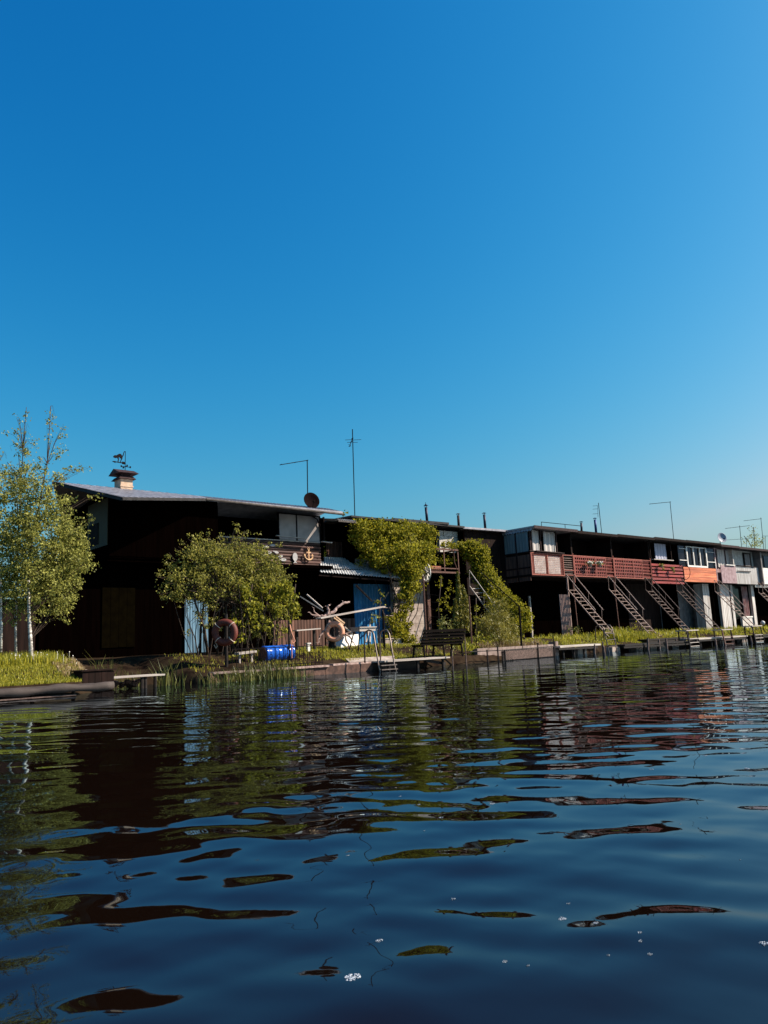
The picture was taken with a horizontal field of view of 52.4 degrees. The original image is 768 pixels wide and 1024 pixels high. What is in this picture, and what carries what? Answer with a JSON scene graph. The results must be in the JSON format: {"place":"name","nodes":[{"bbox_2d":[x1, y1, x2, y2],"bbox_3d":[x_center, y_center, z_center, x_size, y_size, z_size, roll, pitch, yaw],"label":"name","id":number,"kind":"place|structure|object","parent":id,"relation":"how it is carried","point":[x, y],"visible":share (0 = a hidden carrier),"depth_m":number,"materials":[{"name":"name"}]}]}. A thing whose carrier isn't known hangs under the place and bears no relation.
{"place":"outdoors","nodes":[
{"label":"outdoors","id":0,"kind":"place"},
{"bbox_2d":[0,640,767,1023],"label":"water","id":1,"kind":"structure","parent":0,"point":[252,852],"depth_m":3.50,"materials":[{"name":"blue liquid"}]},
{"bbox_2d":[86,655,123,688],"bbox_3d":[-7.845,4.457,21.861,1.150,1.268,0.802,2,-11,-25],"label":"reed clump","id":2,"kind":"object","parent":1,"relation":"in","point":[105,667],"visible":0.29,"depth_m":21.82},
{"bbox_2d":[114,679,139,687],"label":"stones","id":3,"kind":"object","parent":1,"relation":"on","point":[127,683],"visible":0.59,"depth_m":21.62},
{"bbox_2d":[147,660,172,686],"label":"reed clump","id":4,"kind":"object","parent":1,"relation":"in","point":[165,680],"visible":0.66,"depth_m":22.23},
{"bbox_2d":[153,655,182,684],"bbox_3d":[-6.301,4.686,22.790,0.894,0.988,0.890,-2,-10,-6],"label":"reed clump","id":5,"kind":"object","parent":1,"relation":"in","point":[172,674],"visible":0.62,"depth_m":22.68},
{"bbox_2d":[191,673,225,683],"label":"reed clump","id":6,"kind":"object","parent":1,"relation":"in","point":[209,680],"visible":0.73,"depth_m":22.50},
{"bbox_2d":[215,667,240,682],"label":"reed clump","id":7,"kind":"object","parent":1,"relation":"in","point":[224,680],"visible":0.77,"depth_m":22.83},
{"bbox_2d":[230,664,262,681],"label":"reed clump","id":8,"kind":"object","parent":1,"relation":"in","point":[247,678],"visible":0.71,"depth_m":23.22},
{"bbox_2d":[344,973,360,980],"bbox_3d":[-0.085,1.272,2.131,0.046,0.006,0.046,0,-10,-14],"label":"foam fleck","id":9,"kind":"object","parent":1,"relation":"on","point":[350,977],"visible":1,"depth_m":2.13,"materials":[{"name":"liquid"}]},
{"bbox_2d":[675,629,700,646],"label":"landing stool","id":10,"kind":"object","parent":1,"relation":"in","point":[687,634],"visible":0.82,"depth_m":42.85,"materials":[{"name":"grey wood"}]},
{"bbox_2d":[711,629,734,644],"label":"landing stool","id":11,"kind":"object","parent":1,"relation":"in","point":[723,636],"visible":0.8,"depth_m":45.67,"materials":[{"name":"grey wood"}]},
{"bbox_2d":[742,625,764,641],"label":"landing stool","id":12,"kind":"object","parent":1,"relation":"in","point":[753,632],"visible":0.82,"depth_m":48.94,"materials":[{"name":"grey wood"}]},
{"bbox_2d":[0,628,767,698],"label":"ground","id":13,"kind":"structure","parent":0,"point":[134,664],"depth_m":25.21,"materials":[{"name":"plant"}]},
{"bbox_2d":[2,592,35,655],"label":"shed","id":14,"kind":"structure","parent":13,"relation":"on","point":[8,643],"depth_m":25.64,"materials":[{"name":"wood"}]},
{"bbox_2d":[0,407,43,654],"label":"birch tree","id":15,"kind":"object","parent":13,"relation":"on","point":[19,501],"visible":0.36,"depth_m":22.65,"materials":[{"name":"green plant"}]},
{"bbox_2d":[0,406,102,658],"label":"birch tree","id":16,"kind":"object","parent":13,"relation":"on","point":[53,547],"visible":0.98,"depth_m":22.05,"materials":[{"name":"green plant"}]},
{"bbox_2d":[0,681,114,700],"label":"dock","id":17,"kind":"object","parent":13,"relation":"on","point":[31,692],"visible":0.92,"depth_m":18.37,"materials":[{"name":"grey wood"}]},
{"bbox_2d":[71,669,115,691],"bbox_3d":[-7.742,4.484,20.755,0.922,0.574,0.840,6,-13,-41],"label":"storage box","id":18,"kind":"object","parent":17,"relation":"on","point":[96,675],"visible":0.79,"depth_m":20.49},
{"bbox_2d":[114,674,164,688],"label":"jetty","id":19,"kind":"object","parent":13,"relation":"on","point":[143,680],"visible":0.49,"depth_m":21.42,"materials":[{"name":"grey wood"}]},
{"bbox_2d":[31,481,342,658],"bbox_3d":[-7.811,2.734,31.771,12.546,6.503,9.832,6,-13,-41],"label":"boathouse","id":20,"kind":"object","parent":13,"relation":"on","point":[135,536],"visible":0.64,"depth_m":29.52,"materials":[{"name":"wood"}]},
{"bbox_2d":[89,523,98,546],"bbox_3d":[-10.842,0.859,29.119,0.018,0.800,0.900,6,-13,-41],"label":"side window","id":21,"kind":"structure","parent":20,"relation":"in","point":[93,534],"depth_m":29.07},
{"bbox_2d":[109,469,138,489],"bbox_3d":[-9.840,-1.178,29.475,0.800,0.845,0.960,6,-13,-41],"label":"chimney","id":22,"kind":"object","parent":20,"relation":"on","point":[124,479],"visible":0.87,"depth_m":29.27,"materials":[{"name":"brick"}]},
{"bbox_2d":[112,451,130,468],"bbox_3d":[-9.888,-1.958,29.450,0.346,0.786,0.787,-5,-10,16],"label":"weathervane","id":23,"kind":"object","parent":22,"relation":"on","point":[118,456],"visible":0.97,"depth_m":29.48,"materials":[{"name":"metal"}]},
{"bbox_2d":[185,600,207,652],"bbox_3d":[-7.360,4.477,30.630,1.016,2.050,0.024,6,-13,-41],"label":"door","id":24,"kind":"structure","parent":20,"relation":"in","point":[190,614],"depth_m":30.53,"materials":[{"name":"blue paint"}]},
{"bbox_2d":[280,460,307,492],"bbox_3d":[-3.902,-1.621,33.990,0.139,1.674,1.984,-8,-11,30],"label":"roof antenna","id":25,"kind":"object","parent":20,"relation":"on","point":[307,471],"visible":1,"depth_m":34.73,"materials":[{"name":"metal"}]},
{"bbox_2d":[304,492,319,507],"bbox_3d":[-3.186,-0.505,34.370,0.618,0.758,0.463,-4,-10,6],"label":"satellite dish","id":26,"kind":"object","parent":20,"relation":"on","point":[311,500],"visible":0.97,"depth_m":34.43,"materials":[{"name":"metal"}]},
{"bbox_2d":[154,523,297,657],"bbox_3d":[-5.179,2.571,26.434,5.610,4.597,2.109,6,-13,-41],"label":"tree","id":27,"kind":"object","parent":13,"relation":"on","point":[221,589],"visible":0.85,"depth_m":26.10,"materials":[{"name":"green plant"}]},
{"bbox_2d":[228,578,301,657],"bbox_3d":[-3.985,3.627,26.444,2.967,2.837,0.890,6,-13,-41],"label":"creeper","id":28,"kind":"object","parent":27,"relation":"hanging from","point":[285,587],"visible":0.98,"depth_m":26.56,"materials":[{"name":"green plant"}]},
{"bbox_2d":[225,614,227,666],"bbox_3d":[-4.972,4.055,24.603,0.092,1.659,0.092,1,-10,-18],"label":"ring post","id":29,"kind":"object","parent":13,"relation":"on","point":[226,647],"visible":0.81,"depth_m":24.53,"materials":[{"name":"brown wood"}]},
{"bbox_2d":[212,619,237,647],"bbox_3d":[-4.994,3.809,24.473,0.850,0.910,0.255,-4,-10,7],"label":"life ring","id":30,"kind":"object","parent":29,"relation":"attached to","point":[217,638],"visible":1,"depth_m":24.39,"materials":[{"name":"plastic"}]},
{"bbox_2d":[234,650,256,662],"bbox_3d":[-4.439,4.704,25.045,0.654,0.480,0.300,6,-13,-41],"label":"plank bench","id":31,"kind":"object","parent":13,"relation":"on","point":[247,652],"visible":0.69,"depth_m":24.95,"materials":[{"name":"grey wood"}]},
{"bbox_2d":[244,662,282,680],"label":"reed clump","id":32,"kind":"object","parent":13,"relation":"on","point":[259,675],"visible":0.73,"depth_m":23.63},
{"bbox_2d":[259,659,290,679],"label":"reed clump","id":33,"kind":"object","parent":13,"relation":"on","point":[276,666],"visible":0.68,"depth_m":23.93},
{"bbox_2d":[232,645,322,670],"bbox_3d":[-3.337,4.647,24.884,3.440,0.681,0.025,6,-13,-41],"label":"iron fence","id":34,"kind":"object","parent":13,"relation":"on","point":[287,656],"visible":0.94,"depth_m":24.98,"materials":[{"name":"metal"}]},
{"bbox_2d":[288,620,289,660],"bbox_3d":[-3.173,4.337,26.047,0.052,1.425,0.060,6,-13,-41],"label":"rope post","id":35,"kind":"object","parent":13,"relation":"on","point":[289,640],"visible":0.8,"depth_m":26.03,"materials":[{"name":"brown wood"}]},
{"bbox_2d":[276,661,305,677],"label":"reed clump","id":36,"kind":"object","parent":13,"relation":"on","point":[293,669],"visible":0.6,"depth_m":24.28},
{"bbox_2d":[207,663,378,682],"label":"retaining wall","id":37,"kind":"structure","parent":13,"relation":"on","point":[346,668],"depth_m":25.66,"materials":[{"name":"concrete"}]},
{"bbox_2d":[209,661,371,673],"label":"kerb","id":38,"kind":"structure","parent":37,"relation":"on","point":[317,666],"depth_m":25.11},
{"bbox_2d":[51,638,542,676],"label":"dry grass","id":39,"kind":"structure","parent":13,"relation":"on","point":[486,645],"depth_m":33.23,"materials":[{"name":"plant"}]},
{"bbox_2d":[273,619,324,646],"bbox_3d":[-3.651,5.311,33.696,2.670,1.298,0.047,6,-13,-41],"label":"board screen","id":40,"kind":"object","parent":13,"relation":"on","point":[305,636],"visible":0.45,"depth_m":33.87,"materials":[{"name":"wood"}]},
{"bbox_2d":[292,628,320,649],"bbox_3d":[-2.824,4.604,28.105,1.058,0.800,0.450,6,-13,-41],"label":"plank table","id":41,"kind":"object","parent":13,"relation":"on","point":[297,640],"visible":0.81,"depth_m":27.90,"materials":[{"name":"grey wood"}]},
{"bbox_2d":[308,601,355,648],"bbox_3d":[-2.001,4.310,29.417,2.210,1.929,0.338,6,-13,-41],"label":"driftwood tree","id":42,"kind":"object","parent":13,"relation":"on","point":[331,631],"visible":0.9,"depth_m":29.31,"materials":[{"name":"brown wood"}]},
{"bbox_2d":[324,621,344,644],"bbox_3d":[-1.858,4.523,29.241,0.780,0.857,0.259,-2,-10,-3],"label":"life ring","id":43,"kind":"object","parent":42,"relation":"attached to","point":[340,635],"visible":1,"depth_m":29.17,"materials":[{"name":"plastic"}]},
{"bbox_2d":[336,634,359,647],"bbox_3d":[-1.609,5.176,30.942,1.219,0.610,1.000,6,-13,-41],"label":"white crate","id":44,"kind":"object","parent":13,"relation":"on","point":[342,642],"visible":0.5,"depth_m":30.73,"materials":[{"name":"paint"}]},
{"bbox_2d":[349,626,379,654],"bbox_3d":[-0.768,4.833,29.125,1.074,1.066,0.600,6,-13,-41],"label":"work table","id":45,"kind":"object","parent":13,"relation":"on","point":[358,629],"visible":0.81,"depth_m":29.03,"materials":[{"name":"silver metal"}]},
{"bbox_2d":[345,656,392,662],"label":"paving slab","id":46,"kind":"structure","parent":13,"relation":"on","point":[373,658],"depth_m":27.72,"materials":[{"name":"concrete"}]},
{"bbox_2d":[370,589,385,641],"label":"wall shrub","id":47,"kind":"object","parent":13,"relation":"on","point":[379,617],"visible":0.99,"depth_m":31.79,"materials":[{"name":"green plant"}]},
{"bbox_2d":[0,625,767,686],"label":"grass","id":48,"kind":"structure","parent":13,"relation":"on","point":[23,662],"depth_m":27.98,"materials":[{"name":"plant"}]},
{"bbox_2d":[0,448,23,651],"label":"birch tree","id":49,"kind":"object","parent":48,"relation":"on","point":[7,594],"visible":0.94,"depth_m":21.61,"materials":[{"name":"green plant"}]},
{"bbox_2d":[382,609,385,648],"bbox_3d":[-0.009,4.638,30.575,0.083,1.661,0.083,-7,-11,26],"label":"board post","id":50,"kind":"object","parent":13,"relation":"on","point":[383,626],"visible":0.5,"depth_m":30.55,"materials":[{"name":"wood"}]},
{"bbox_2d":[316,606,384,618],"bbox_3d":[-1.217,3.803,29.552,3.302,0.472,0.300,7,-13,-44],"label":"springboard","id":51,"kind":"object","parent":50,"relation":"attached to","point":[349,612],"visible":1,"depth_m":29.32,"materials":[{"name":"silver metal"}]},
{"bbox_2d":[377,638,393,643],"bbox_3d":[0.071,5.748,34.256,0.504,0.395,0.560,6,-13,-41],"label":"planter box","id":52,"kind":"object","parent":13,"relation":"on","point":[387,640],"visible":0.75,"depth_m":34.08,"materials":[{"name":"concrete"}]},
{"bbox_2d":[323,515,474,645],"bbox_3d":[-0.426,3.833,40.034,9.861,6.440,6.875,6,-13,-41],"label":"boathouse","id":53,"kind":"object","parent":13,"relation":"on","point":[338,590],"visible":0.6,"depth_m":37.63,"materials":[{"name":"wood"}]},
{"bbox_2d":[347,429,360,515],"bbox_3d":[-1.417,-1.827,36.862,0.359,4.329,1.039,-8,-11,28],"label":"roof antenna","id":54,"kind":"object","parent":53,"relation":"on","point":[351,439],"visible":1,"depth_m":36.91,"materials":[{"name":"metal"}]},
{"bbox_2d":[318,557,399,581],"bbox_3d":[-1.287,2.609,35.725,4.445,1.302,2.092,6,-13,-41],"label":"awning","id":55,"kind":"object","parent":53,"relation":"attached to","point":[340,563],"visible":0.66,"depth_m":35.58,"materials":[{"name":"white paint"}]},
{"bbox_2d":[355,585,372,601],"bbox_3d":[-0.933,3.799,36.476,0.886,0.785,0.120,4,-12,-34],"label":"plank","id":56,"kind":"object","parent":53,"relation":"attached to","point":[364,593],"visible":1,"depth_m":36.44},
{"bbox_2d":[345,516,441,643],"bbox_3d":[1.043,3.222,36.698,5.966,6.341,3.260,6,-13,-41],"label":"ivy","id":57,"kind":"object","parent":53,"relation":"attached to","point":[411,560],"visible":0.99,"depth_m":35.92,"materials":[{"name":"green plant"}]},
{"bbox_2d":[422,564,430,581],"bbox_3d":[2.020,2.897,37.175,0.120,0.902,0.904,2,-10,-23],"label":"cartwheel","id":58,"kind":"object","parent":57,"relation":"hanging from","point":[426,570],"visible":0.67,"depth_m":37.05,"materials":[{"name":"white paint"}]},
{"bbox_2d":[429,548,459,574],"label":"balcony","id":59,"kind":"structure","parent":53,"relation":"attached to","point":[444,572],"depth_m":38.65,"materials":[{"name":"wood"}]},
{"bbox_2d":[435,554,456,638],"bbox_3d":[3.028,4.028,38.053,1.429,4.355,5.424,-3,-10,5],"label":"ivy","id":60,"kind":"object","parent":59,"relation":"hanging from","point":[440,561],"visible":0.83,"depth_m":36.58,"materials":[{"name":"green plant"}]},
{"bbox_2d":[363,657,449,670],"bbox_3d":[0.980,5.806,27.788,3.353,1.145,1.239,6,-13,-41],"label":"dock","id":61,"kind":"object","parent":13,"relation":"on","point":[409,663],"visible":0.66,"depth_m":27.46,"materials":[{"name":"wood"}]},
{"bbox_2d":[363,629,397,671],"bbox_3d":[-0.055,5.019,26.360,0.752,2.126,1.066,6,-13,-41],"label":"swim ladder","id":62,"kind":"object","parent":61,"relation":"attached to","point":[394,664],"visible":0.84,"depth_m":26.49,"materials":[{"name":"metal"}]},
{"bbox_2d":[411,629,465,657],"bbox_3d":[2.082,4.998,29.613,2.256,1.057,0.794,6,-13,-41],"label":"park bench","id":63,"kind":"object","parent":61,"relation":"on","point":[457,638],"visible":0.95,"depth_m":29.40,"materials":[{"name":"wood"}]},
{"bbox_2d":[409,645,455,655],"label":"garden bush","id":64,"kind":"object","parent":13,"relation":"on","point":[436,648],"visible":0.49,"depth_m":30.15,"materials":[{"name":"green plant"}]},
{"bbox_2d":[437,614,455,632],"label":"garden bush","id":65,"kind":"object","parent":13,"relation":"on","point":[444,622],"visible":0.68,"depth_m":32.72,"materials":[{"name":"green plant"}]},
{"bbox_2d":[406,576,491,654],"bbox_3d":[2.835,4.301,32.095,0.072,3.180,6.318,-10,-12,36],"label":"wire fence","id":66,"kind":"object","parent":13,"relation":"on","point":[424,608],"visible":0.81,"depth_m":31.35,"materials":[{"name":"metal"}]},
{"bbox_2d":[472,604,497,648],"bbox_3d":[4.192,4.940,33.726,1.513,2.430,0.899,6,-13,-41],"label":"climbing vine","id":67,"kind":"object","parent":66,"relation":"attached to","point":[476,633],"visible":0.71,"depth_m":33.51,"materials":[{"name":"green plant"}]},
{"bbox_2d":[452,571,471,641],"bbox_3d":[3.365,4.110,33.943,1.151,3.099,0.562,6,-13,-41],"label":"thuja","id":68,"kind":"object","parent":13,"relation":"on","point":[460,592],"visible":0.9,"depth_m":33.82,"materials":[{"name":"plant"}]},
{"bbox_2d":[464,643,475,654],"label":"garden bush","id":69,"kind":"object","parent":13,"relation":"on","point":[470,646],"visible":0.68,"depth_m":31.50,"materials":[{"name":"green plant"}]},
{"bbox_2d":[440,538,534,639],"bbox_3d":[5.300,3.678,38.433,3.006,5.299,4.457,6,-13,-41],"label":"ivy","id":70,"kind":"object","parent":13,"relation":"on","point":[475,554],"visible":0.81,"depth_m":39.16,"materials":[{"name":"green plant"}]},
{"bbox_2d":[450,527,532,637],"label":"boathouse","id":71,"kind":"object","parent":13,"relation":"on","point":[492,539],"visible":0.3,"depth_m":43.52,"materials":[{"name":"wood"}]},
{"bbox_2d":[469,570,518,639],"bbox_3d":[5.393,4.525,38.118,0.850,3.586,2.439,6,-13,-41],"label":"ladder stair","id":72,"kind":"object","parent":13,"relation":"on","point":[480,592],"visible":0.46,"depth_m":38.60,"materials":[{"name":"silver metal"}]},
{"bbox_2d":[484,575,522,647],"bbox_3d":[5.438,4.878,35.553,0.129,4.369,3.034,1,-10,-21],"label":"rail post","id":73,"kind":"object","parent":72,"relation":"attached to","point":[520,627],"visible":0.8,"depth_m":34.20,"materials":[{"name":"metal"}]},
{"bbox_2d":[474,595,524,645],"bbox_3d":[5.172,5.043,35.080,2.958,2.648,1.870,6,-13,-41],"label":"feathery bush","id":74,"kind":"object","parent":13,"relation":"on","point":[503,632],"visible":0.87,"depth_m":34.99,"materials":[{"name":"green plant"}]},
{"bbox_2d":[469,635,556,662],"bbox_3d":[5.561,5.987,32.495,0.229,1.550,6.714,-11,-13,40],"label":"dock","id":75,"kind":"object","parent":13,"relation":"on","point":[525,653],"visible":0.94,"depth_m":32.99,"materials":[{"name":"grey paint"}]},
{"bbox_2d":[473,641,558,655],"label":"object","id":76,"kind":"structure","parent":13,"relation":"on","point":[515,647],"depth_m":33.10,"materials":[{"name":"grey concrete"}]},
{"bbox_2d":[468,522,581,638],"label":"boathouse","id":77,"kind":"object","parent":13,"relation":"on","point":[532,567],"visible":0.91,"depth_m":44.27,"materials":[{"name":"wood"}]},
{"bbox_2d":[567,625,582,632],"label":"garden bush","id":78,"kind":"object","parent":13,"relation":"on","point":[576,628],"visible":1,"depth_m":43.32,"materials":[{"name":"green plant"}]},
{"bbox_2d":[555,641,605,655],"bbox_3d":[9.217,6.895,37.055,4.002,1.359,1.607,6,-13,-41],"label":"dock","id":79,"kind":"object","parent":13,"relation":"on","point":[574,647],"visible":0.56,"depth_m":36.83,"materials":[{"name":"grey wood"}]},
{"bbox_2d":[547,531,617,636],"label":"boathouse","id":80,"kind":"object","parent":13,"relation":"on","point":[570,544],"visible":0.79,"depth_m":47.23,"materials":[{"name":"wood"}]},
{"bbox_2d":[566,574,611,635],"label":"ladder stair","id":81,"kind":"object","parent":13,"relation":"on","point":[580,593],"visible":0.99,"depth_m":43.82,"materials":[{"name":"paint"}]},
{"bbox_2d":[595,624,617,651],"bbox_3d":[11.187,6.686,39.090,0.772,2.082,0.842,6,-13,-41],"label":"swim ladder","id":82,"kind":"object","parent":13,"relation":"on","point":[612,629],"visible":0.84,"depth_m":39.11,"materials":[{"name":"metal"}]},
{"bbox_2d":[561,534,654,634],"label":"boathouse","id":83,"kind":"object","parent":13,"relation":"on","point":[628,570],"visible":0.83,"depth_m":50.06,"materials":[{"name":"wood"}]},
{"bbox_2d":[608,576,655,633],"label":"ladder stair","id":84,"kind":"object","parent":13,"relation":"on","point":[615,594],"visible":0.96,"depth_m":46.48,"materials":[{"name":"paint"}]},
{"bbox_2d":[619,621,649,635],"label":"garden bush","id":85,"kind":"object","parent":13,"relation":"on","point":[635,627],"visible":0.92,"depth_m":43.57,"materials":[{"name":"green plant"}]},
{"bbox_2d":[593,537,686,632],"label":"boathouse","id":86,"kind":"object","parent":13,"relation":"on","point":[650,614],"visible":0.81,"depth_m":52.73,"materials":[{"name":"wood"}]},
{"bbox_2d":[608,638,694,650],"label":"dock","id":87,"kind":"object","parent":13,"relation":"on","point":[648,645],"visible":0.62,"depth_m":40.88,"materials":[{"name":"grey wood"}]},
{"bbox_2d":[572,639,747,654],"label":"stones","id":88,"kind":"object","parent":13,"relation":"on","point":[580,651],"visible":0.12,"depth_m":40.52,"materials":[{"name":"concrete"}]},
{"bbox_2d":[638,637,686,645],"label":"dock","id":89,"kind":"object","parent":13,"relation":"on","point":[662,639],"visible":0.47,"depth_m":43.86,"materials":[{"name":"grey wood"}]},
{"bbox_2d":[645,577,691,631],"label":"ladder stair","id":90,"kind":"object","parent":13,"relation":"on","point":[659,598],"visible":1,"depth_m":48.95,"materials":[{"name":"brown paint"}]},
{"bbox_2d":[627,540,720,631],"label":"boathouse","id":91,"kind":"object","parent":13,"relation":"on","point":[697,558],"visible":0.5,"depth_m":55.54,"materials":[{"name":"brown paint"}]},
{"bbox_2d":[677,546,715,568],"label":"window","id":92,"kind":"structure","parent":91,"relation":"in","point":[698,557],"depth_m":55.28,"materials":[{"name":"white paint"}]},
{"bbox_2d":[676,578,719,629],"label":"ladder stair","id":93,"kind":"object","parent":13,"relation":"on","point":[691,600],"visible":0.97,"depth_m":51.52,"materials":[{"name":"brown paint"}]},
{"bbox_2d":[677,544,738,629],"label":"boathouse","id":94,"kind":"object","parent":13,"relation":"on","point":[725,572],"visible":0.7,"depth_m":58.23,"materials":[{"name":"white paint"}]},
{"bbox_2d":[718,533,726,542],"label":"satellite dish","id":95,"kind":"object","parent":94,"relation":"on","point":[722,537],"visible":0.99,"depth_m":58.04,"materials":[{"name":"metal"}]},
{"bbox_2d":[680,634,751,645],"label":"dock","id":96,"kind":"object","parent":13,"relation":"on","point":[710,639],"visible":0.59,"depth_m":46.01,"materials":[{"name":"grey wood"}]},
{"bbox_2d":[714,580,757,628],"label":"ladder stair","id":97,"kind":"object","parent":13,"relation":"on","point":[731,602],"visible":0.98,"depth_m":55.03,"materials":[{"name":"paint"}]},
{"bbox_2d":[711,547,764,628],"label":"boathouse","id":98,"kind":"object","parent":13,"relation":"on","point":[747,572],"visible":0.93,"depth_m":60.63,"materials":[{"name":"white paint"}]},
{"bbox_2d":[732,585,751,618],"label":"door","id":99,"kind":"structure","parent":98,"relation":"in","point":[736,589],"depth_m":60.70,"materials":[{"name":"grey wood"}]},
{"bbox_2d":[742,553,751,567],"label":"window","id":100,"kind":"structure","parent":98,"relation":"in","point":[746,556],"depth_m":61.25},
{"bbox_2d":[730,549,767,626],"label":"boathouse","id":101,"kind":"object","parent":13,"relation":"on","point":[760,560],"visible":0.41,"depth_m":63.26,"materials":[{"name":"wood"}]},
{"bbox_2d":[763,556,767,567],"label":"window","id":102,"kind":"structure","parent":101,"relation":"in","point":[765,558],"depth_m":63.44,"materials":[{"name":"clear glass"}]},
{"bbox_2d":[748,634,767,641],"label":"dock","id":103,"kind":"object","parent":13,"relation":"on","point":[760,636],"visible":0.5,"depth_m":49.80,"materials":[{"name":"grey wood"}]},
{"bbox_2d":[758,582,767,600],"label":"ladder stair","id":104,"kind":"object","parent":13,"relation":"on","point":[763,592],"visible":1,"depth_m":60.21,"materials":[{"name":"paint"}]},
{"bbox_3d":[-3.536,4.968,25.919,0.781,0.045,0.500,6,-13,-41],"label":"barrel cradle","id":105,"kind":"object","parent":13,"relation":"on","visible":0},
{"bbox_2d":[259,644,294,660],"bbox_3d":[-3.553,4.699,25.960,1.157,0.561,0.551,6,-13,-41],"label":"barrel","id":106,"kind":"object","parent":105,"relation":"on","point":[272,651],"visible":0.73,"depth_m":25.69,"materials":[{"name":"blue plastic"}]},
{"bbox_2d":[0,0,767,598],"label":"sky","id":107,"kind":"structure","parent":0,"point":[517,250],"materials":[{"name":"blue"}]},
{"bbox_2d":[741,526,765,547],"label":"tree","id":108,"kind":"object","parent":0,"point":[754,538],"visible":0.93,"depth_m":75.48,"materials":[{"name":"plant"}]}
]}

